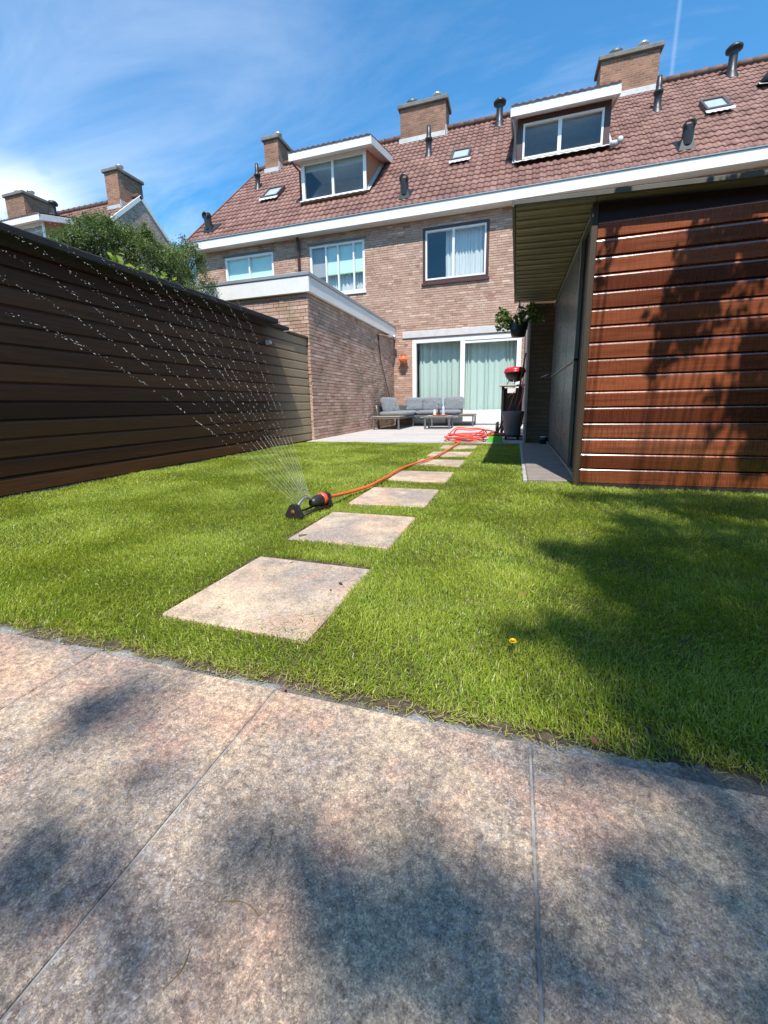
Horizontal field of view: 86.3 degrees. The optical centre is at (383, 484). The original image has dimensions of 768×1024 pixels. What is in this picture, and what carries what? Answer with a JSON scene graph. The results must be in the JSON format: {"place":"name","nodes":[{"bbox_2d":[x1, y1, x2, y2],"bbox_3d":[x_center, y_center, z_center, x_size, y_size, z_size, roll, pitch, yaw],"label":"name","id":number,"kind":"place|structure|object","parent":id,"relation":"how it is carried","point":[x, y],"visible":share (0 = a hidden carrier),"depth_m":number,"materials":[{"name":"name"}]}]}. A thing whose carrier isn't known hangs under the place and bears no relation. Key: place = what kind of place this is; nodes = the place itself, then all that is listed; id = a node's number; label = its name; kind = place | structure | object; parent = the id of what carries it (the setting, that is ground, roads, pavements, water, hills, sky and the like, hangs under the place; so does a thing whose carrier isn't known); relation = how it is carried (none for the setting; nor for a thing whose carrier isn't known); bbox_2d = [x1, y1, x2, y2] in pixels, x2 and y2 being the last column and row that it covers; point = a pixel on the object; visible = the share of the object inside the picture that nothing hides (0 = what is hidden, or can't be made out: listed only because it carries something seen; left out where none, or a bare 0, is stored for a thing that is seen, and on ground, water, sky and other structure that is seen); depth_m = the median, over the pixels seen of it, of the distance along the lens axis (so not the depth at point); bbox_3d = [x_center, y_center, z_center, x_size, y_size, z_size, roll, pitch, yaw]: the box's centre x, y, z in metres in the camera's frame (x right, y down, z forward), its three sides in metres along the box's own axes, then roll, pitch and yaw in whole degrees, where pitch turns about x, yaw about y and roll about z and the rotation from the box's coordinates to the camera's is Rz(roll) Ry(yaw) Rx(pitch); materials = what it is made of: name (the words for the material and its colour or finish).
{"place":"outdoors","nodes":[
{"label":"outdoors","id":0,"kind":"place"},
{"bbox_2d":[0,441,306,498],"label":"ground","id":1,"kind":"structure","parent":0,"point":[69,485],"depth_m":4.21,"materials":[{"name":"soil"}]},
{"bbox_2d":[0,164,197,283],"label":"brick house","id":2,"kind":"structure","parent":1,"relation":"on","point":[124,191],"depth_m":18.66,"materials":[{"name":"brick"}]},
{"bbox_2d":[39,207,204,290],"bbox_3d":[-3.842,-2.165,5.949,1.592,3.374,2.696,2,12,17],"label":"conifer shrub","id":3,"kind":"object","parent":1,"relation":"on","point":[122,237],"visible":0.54,"depth_m":5.70,"materials":[{"name":"green plant"}]},
{"bbox_2d":[107,248,158,270],"bbox_3d":[-2.942,-1.484,4.863,0.465,2.409,0.572,2,12,17],"label":"climbing plant","id":4,"kind":"object","parent":1,"relation":"on","point":[117,258],"visible":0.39,"depth_m":4.54,"materials":[{"name":"green plant"}]},
{"bbox_2d":[137,268,176,280],"bbox_3d":[-2.874,-1.564,5.406,0.376,2.356,0.545,-3,11,-8],"label":"climbing plant","id":5,"kind":"object","parent":1,"relation":"on","point":[158,274],"visible":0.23,"depth_m":5.17,"materials":[{"name":"green plant"}]},
{"bbox_2d":[143,234,218,296],"bbox_3d":[-3.488,-2.514,7.174,1.449,3.577,1.488,2,12,17],"label":"conifer shrub","id":6,"kind":"object","parent":1,"relation":"on","point":[197,261],"visible":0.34,"depth_m":6.97,"materials":[{"name":"green plant"}]},
{"bbox_2d":[196,271,395,440],"bbox_3d":[-2.743,-2.839,10.582,4.840,2.915,5.527,2,12,17],"label":"brick extension","id":7,"kind":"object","parent":1,"relation":"on","point":[348,390],"visible":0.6,"depth_m":8.21,"materials":[{"name":"brick"}]},
{"bbox_2d":[378,335,389,396],"bbox_3d":[0.044,-3.074,11.430,0.044,2.017,0.961,3,12,22],"label":"crank pole","id":8,"kind":"object","parent":7,"relation":"attached to","point":[381,362],"visible":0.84,"depth_m":11.08,"materials":[{"name":"grey metal"}]},
{"bbox_2d":[377,334,395,338],"bbox_3d":[0.065,-4.155,11.402,0.120,0.200,1.431,3,12,21],"label":"wall bracket","id":9,"kind":"object","parent":7,"relation":"attached to","point":[391,336],"depth_m":11.56,"materials":[{"name":"silver metal"}]},
{"bbox_2d":[184,132,420,353],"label":"brick house","id":10,"kind":"structure","parent":1,"relation":"on","point":[321,211],"depth_m":12.73,"materials":[{"name":"tile"}]},
{"bbox_2d":[222,249,273,280],"bbox_3d":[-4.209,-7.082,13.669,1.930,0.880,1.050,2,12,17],"label":"window","id":11,"kind":"structure","parent":10,"relation":"in","point":[255,265],"depth_m":13.27,"materials":[{"name":"glass"}]},
{"bbox_2d":[307,236,365,294],"bbox_3d":[-1.381,-6.545,12.488,1.910,1.550,0.335,2,12,17],"label":"window","id":12,"kind":"structure","parent":10,"relation":"in","point":[341,265],"depth_m":12.43,"materials":[{"name":"glass"}]},
{"bbox_2d":[0,626,767,796],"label":"terrace edging","id":13,"kind":"object","parent":1,"relation":"on","point":[704,775],"visible":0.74,"depth_m":0.75,"materials":[{"name":"grey concrete"}]},
{"bbox_2d":[591,737,597,743],"bbox_3d":[0.390,0.474,0.758,0.009,0.003,0.018,-2,11,-6],"label":"fallen leaf","id":14,"kind":"object","parent":13,"relation":"on","point":[594,740],"visible":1,"depth_m":0.76,"materials":[{"name":"brown plant"}]},
{"bbox_2d":[0,624,767,796],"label":"mortar crumbs","id":15,"kind":"object","parent":1,"relation":"on","point":[377,708],"visible":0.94,"depth_m":0.86,"materials":[{"name":"grey concrete"}]},
{"bbox_2d":[519,443,526,482],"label":"path kerb","id":16,"kind":"structure","parent":1,"relation":"on","point":[524,475],"depth_m":4.13,"materials":[{"name":"concrete"}]},
{"bbox_2d":[628,41,767,182],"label":"brick house","id":17,"kind":"structure","parent":1,"relation":"on","point":[708,121],"depth_m":10.27,"materials":[{"name":"tile"}]},
{"bbox_2d":[0,631,767,1023],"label":"front terrace","id":18,"kind":"structure","parent":0,"point":[386,877],"depth_m":0.56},
{"bbox_2d":[163,949,189,988],"bbox_3d":[-0.232,0.545,0.461,0.008,0.001,0.036,2,12,17],"label":"dry stem","id":19,"kind":"object","parent":18,"relation":"on","point":[179,971],"visible":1,"depth_m":0.46,"materials":[{"name":"beige plant"}]},
{"bbox_2d":[215,900,257,915],"bbox_3d":[-0.185,0.533,0.520,0.063,0.001,0.010,2,11,14],"label":"dry stem","id":20,"kind":"object","parent":18,"relation":"on","point":[238,901],"visible":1,"depth_m":0.52,"materials":[{"name":"beige plant"}]},
{"bbox_2d":[0,692,543,1023],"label":"terrace joints","id":21,"kind":"object","parent":18,"relation":"on","point":[541,1011],"depth_m":0.53,"materials":[{"name":"concrete"}]},
{"bbox_2d":[0,441,767,784],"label":"lawn grass","id":22,"kind":"structure","parent":0,"point":[256,493],"depth_m":1.50,"materials":[{"name":"green plant"}]},
{"bbox_2d":[0,222,311,496],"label":"board fence","id":23,"kind":"object","parent":22,"relation":"on","point":[71,412],"visible":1,"depth_m":3.91,"materials":[{"name":"brown wood"}]},
{"bbox_2d":[163,556,370,643],"bbox_3d":[-0.371,0.387,1.438,0.522,0.046,0.525,2,12,17],"label":"stepping stone","id":24,"kind":"object","parent":22,"relation":"on","point":[247,592],"visible":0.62,"depth_m":1.36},
{"bbox_2d":[181,501,426,636],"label":"grass clippings","id":25,"kind":"object","parent":24,"relation":"on","point":[300,612],"depth_m":1.22,"materials":[{"name":"green plant"}]},
{"bbox_2d":[285,492,332,518],"bbox_3d":[-0.429,0.107,2.456,0.116,0.108,0.364,5,12,28],"label":"lawn sprinkler","id":26,"kind":"object","parent":22,"relation":"on","point":[322,499],"visible":1,"depth_m":2.45,"materials":[{"name":"black plastic"}]},
{"bbox_2d":[2,211,309,500],"bbox_3d":[-2.304,-1.332,3.791,2.050,2.354,4.572,-6,12,-24],"label":"water spray","id":27,"kind":"object","parent":26,"relation":"on","point":[203,377],"visible":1,"depth_m":2.57,"materials":[{"name":"clear liquid"}]},
{"bbox_2d":[288,512,414,551],"bbox_3d":[-0.143,0.244,2.150,0.511,0.046,0.526,2,12,17],"label":"stepping stone","id":28,"kind":"object","parent":22,"relation":"on","point":[369,529],"visible":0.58,"depth_m":2.10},
{"bbox_2d":[2,617,767,790],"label":"dry grass","id":29,"kind":"structure","parent":22,"relation":"on","point":[528,735],"depth_m":0.85,"materials":[{"name":"plant"}]},
{"bbox_2d":[348,487,438,508],"bbox_3d":[0.086,0.100,2.866,0.514,0.046,0.539,2,12,17],"label":"stepping stone","id":30,"kind":"object","parent":22,"relation":"on","point":[382,496],"visible":0.58,"depth_m":2.81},
{"bbox_2d":[332,427,498,497],"bbox_3d":[0.807,-0.440,4.817,0.896,0.223,5.010,2,12,17],"label":"garden hose","id":31,"kind":"object","parent":22,"relation":"on","point":[470,437],"visible":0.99,"depth_m":6.52,"materials":[{"name":"orange rubber"}]},
{"bbox_2d":[387,471,453,483],"bbox_3d":[0.337,-0.057,3.647,0.514,0.046,0.509,2,12,17],"label":"stepping stone","id":32,"kind":"object","parent":22,"relation":"on","point":[425,477],"visible":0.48,"depth_m":3.58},
{"bbox_2d":[415,459,463,466],"bbox_3d":[0.592,-0.217,4.444,0.513,0.046,0.493,2,12,17],"label":"stepping stone","id":33,"kind":"object","parent":22,"relation":"on","point":[453,463],"visible":0.34,"depth_m":4.42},
{"bbox_2d":[427,451,471,456],"bbox_3d":[0.833,-0.367,5.195,0.511,0.046,0.497,2,12,17],"label":"stepping stone","id":34,"kind":"object","parent":22,"relation":"on","point":[454,454],"visible":0.54,"depth_m":5.15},
{"bbox_2d":[440,445,476,449],"bbox_3d":[1.097,-0.533,6.020,0.515,0.046,0.465,2,12,17],"label":"stepping stone","id":35,"kind":"object","parent":22,"relation":"on","point":[461,447],"visible":0.54,"depth_m":6.01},
{"bbox_2d":[509,638,516,650],"bbox_3d":[0.334,0.424,1.064,0.019,0.049,0.019,2,12,17],"label":"dandelion","id":36,"kind":"object","parent":22,"relation":"on","point":[512,640],"visible":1,"depth_m":1.06,"materials":[{"name":"yellow plant"}]},
{"bbox_2d":[546,185,767,494],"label":"garden shed","id":37,"kind":"structure","parent":22,"relation":"on","point":[659,377],"depth_m":2.76,"materials":[{"name":"brown wood"}]},
{"bbox_2d":[512,169,767,303],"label":"canopy roof","id":38,"kind":"structure","parent":37,"relation":"on","point":[548,230],"depth_m":3.04,"materials":[{"name":"wood"}]},
{"bbox_2d":[494,299,544,337],"bbox_3d":[1.839,-2.239,5.566,0.666,0.441,0.491,2,12,17],"label":"hanging basket","id":39,"kind":"object","parent":38,"relation":"hanging from","point":[517,328],"visible":1,"depth_m":5.56,"materials":[{"name":"black plastic"}]},
{"bbox_2d":[0,0,767,279],"label":"sky","id":40,"kind":"structure","parent":0,"point":[182,95],"materials":[{"name":"blue"}]},
{"bbox_2d":[307,424,523,444],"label":"patio","id":41,"kind":"structure","parent":0,"point":[406,434],"depth_m":8.26,"materials":[{"name":"grey concrete"}]},
{"bbox_2d":[372,396,476,429],"bbox_3d":[1.161,-1.964,11.069,2.452,0.829,2.360,2,12,17],"label":"corner sofa","id":42,"kind":"object","parent":41,"relation":"on","point":[389,408],"visible":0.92,"depth_m":11.54,"materials":[{"name":"grey fabric"}]},
{"bbox_2d":[424,415,452,428],"bbox_3d":[1.387,-1.579,10.379,0.660,0.319,0.560,2,12,17],"label":"coffee table","id":43,"kind":"object","parent":41,"relation":"on","point":[447,416],"visible":0.89,"depth_m":10.20,"materials":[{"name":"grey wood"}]},
{"bbox_2d":[488,421,505,441],"bbox_3d":[1.806,-0.854,6.563,0.270,0.331,0.241,2,12,17],"label":"hand brush","id":44,"kind":"object","parent":41,"relation":"on","point":[496,437],"visible":0.99,"depth_m":6.50,"materials":[{"name":"green plastic"}]},
{"bbox_2d":[495,384,524,433],"bbox_3d":[2.286,-1.329,7.431,0.470,0.925,0.566,2,12,17],"label":"potting cart","id":45,"kind":"object","parent":41,"relation":"on","point":[505,400],"visible":0.66,"depth_m":7.50,"materials":[{"name":"black metal"}]},
{"bbox_2d":[504,367,525,384],"bbox_3d":[2.325,-1.933,7.291,0.376,0.317,0.372,2,12,17],"label":"kettle barbecue","id":46,"kind":"object","parent":45,"relation":"on","point":[513,374],"visible":0.92,"depth_m":7.17,"materials":[{"name":"red metal"}]},
{"bbox_2d":[501,411,523,439],"bbox_3d":[2.171,-1.003,6.939,0.370,0.472,0.370,2,12,17],"label":"round planter","id":47,"kind":"object","parent":41,"relation":"on","point":[512,422],"visible":0.94,"depth_m":6.81,"materials":[{"name":"black plastic"}]},
{"bbox_2d":[516,384,523,410],"bbox_3d":[2.288,-1.434,6.899,0.099,0.542,0.187,9,15,43],"label":"pink tube","id":48,"kind":"object","parent":47,"relation":"in","point":[521,397],"visible":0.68,"depth_m":6.86,"materials":[{"name":"pink plastic"}]},
{"bbox_2d":[514,353,526,410],"bbox_3d":[2.189,-1.581,6.625,0.022,1.017,0.355,-3,11,-8],"label":"broom","id":49,"kind":"object","parent":47,"relation":"in","point":[520,381],"visible":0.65,"depth_m":6.58,"materials":[{"name":"brown wood"}]},
{"bbox_2d":[523,299,555,442],"bbox_3d":[3.667,-1.836,6.902,2.460,2.110,2.600,2,12,17],"label":"brick storage","id":50,"kind":"object","parent":41,"relation":"on","point":[540,339],"visible":0.11,"depth_m":6.03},
{"bbox_2d":[388,40,664,424],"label":"brick house","id":51,"kind":"structure","parent":0,"point":[462,185],"depth_m":11.59,"materials":[{"name":"brick"}]},
{"bbox_2d":[398,354,407,363],"bbox_3d":[0.572,-3.715,12.153,0.314,0.270,0.273,2,12,17],"label":"wall planter","id":52,"kind":"object","parent":51,"relation":"attached to","point":[403,359],"visible":1,"depth_m":12.07,"materials":[{"name":"orange ceramic"}]},
{"bbox_2d":[421,218,489,286],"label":"window","id":53,"kind":"structure","parent":51,"relation":"in","point":[457,252],"depth_m":11.43,"materials":[{"name":"glass"}]},
{"bbox_2d":[412,333,521,421],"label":"patio door","id":54,"kind":"structure","parent":51,"relation":"in","point":[472,368],"depth_m":12.06,"materials":[{"name":"white paint"}]},
{"bbox_2d":[522,443,571,483],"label":"side path","id":55,"kind":"structure","parent":0,"point":[542,463],"depth_m":3.98,"materials":[{"name":"concrete"}]},
{"bbox_2d":[538,436,547,443],"bbox_3d":[2.360,-0.659,6.061,0.150,0.105,0.148,2,12,17],"label":"plant tub","id":56,"kind":"object","parent":55,"relation":"on","point":[543,439],"visible":0.95,"depth_m":6.02,"materials":[{"name":"black plastic"}]}
]}

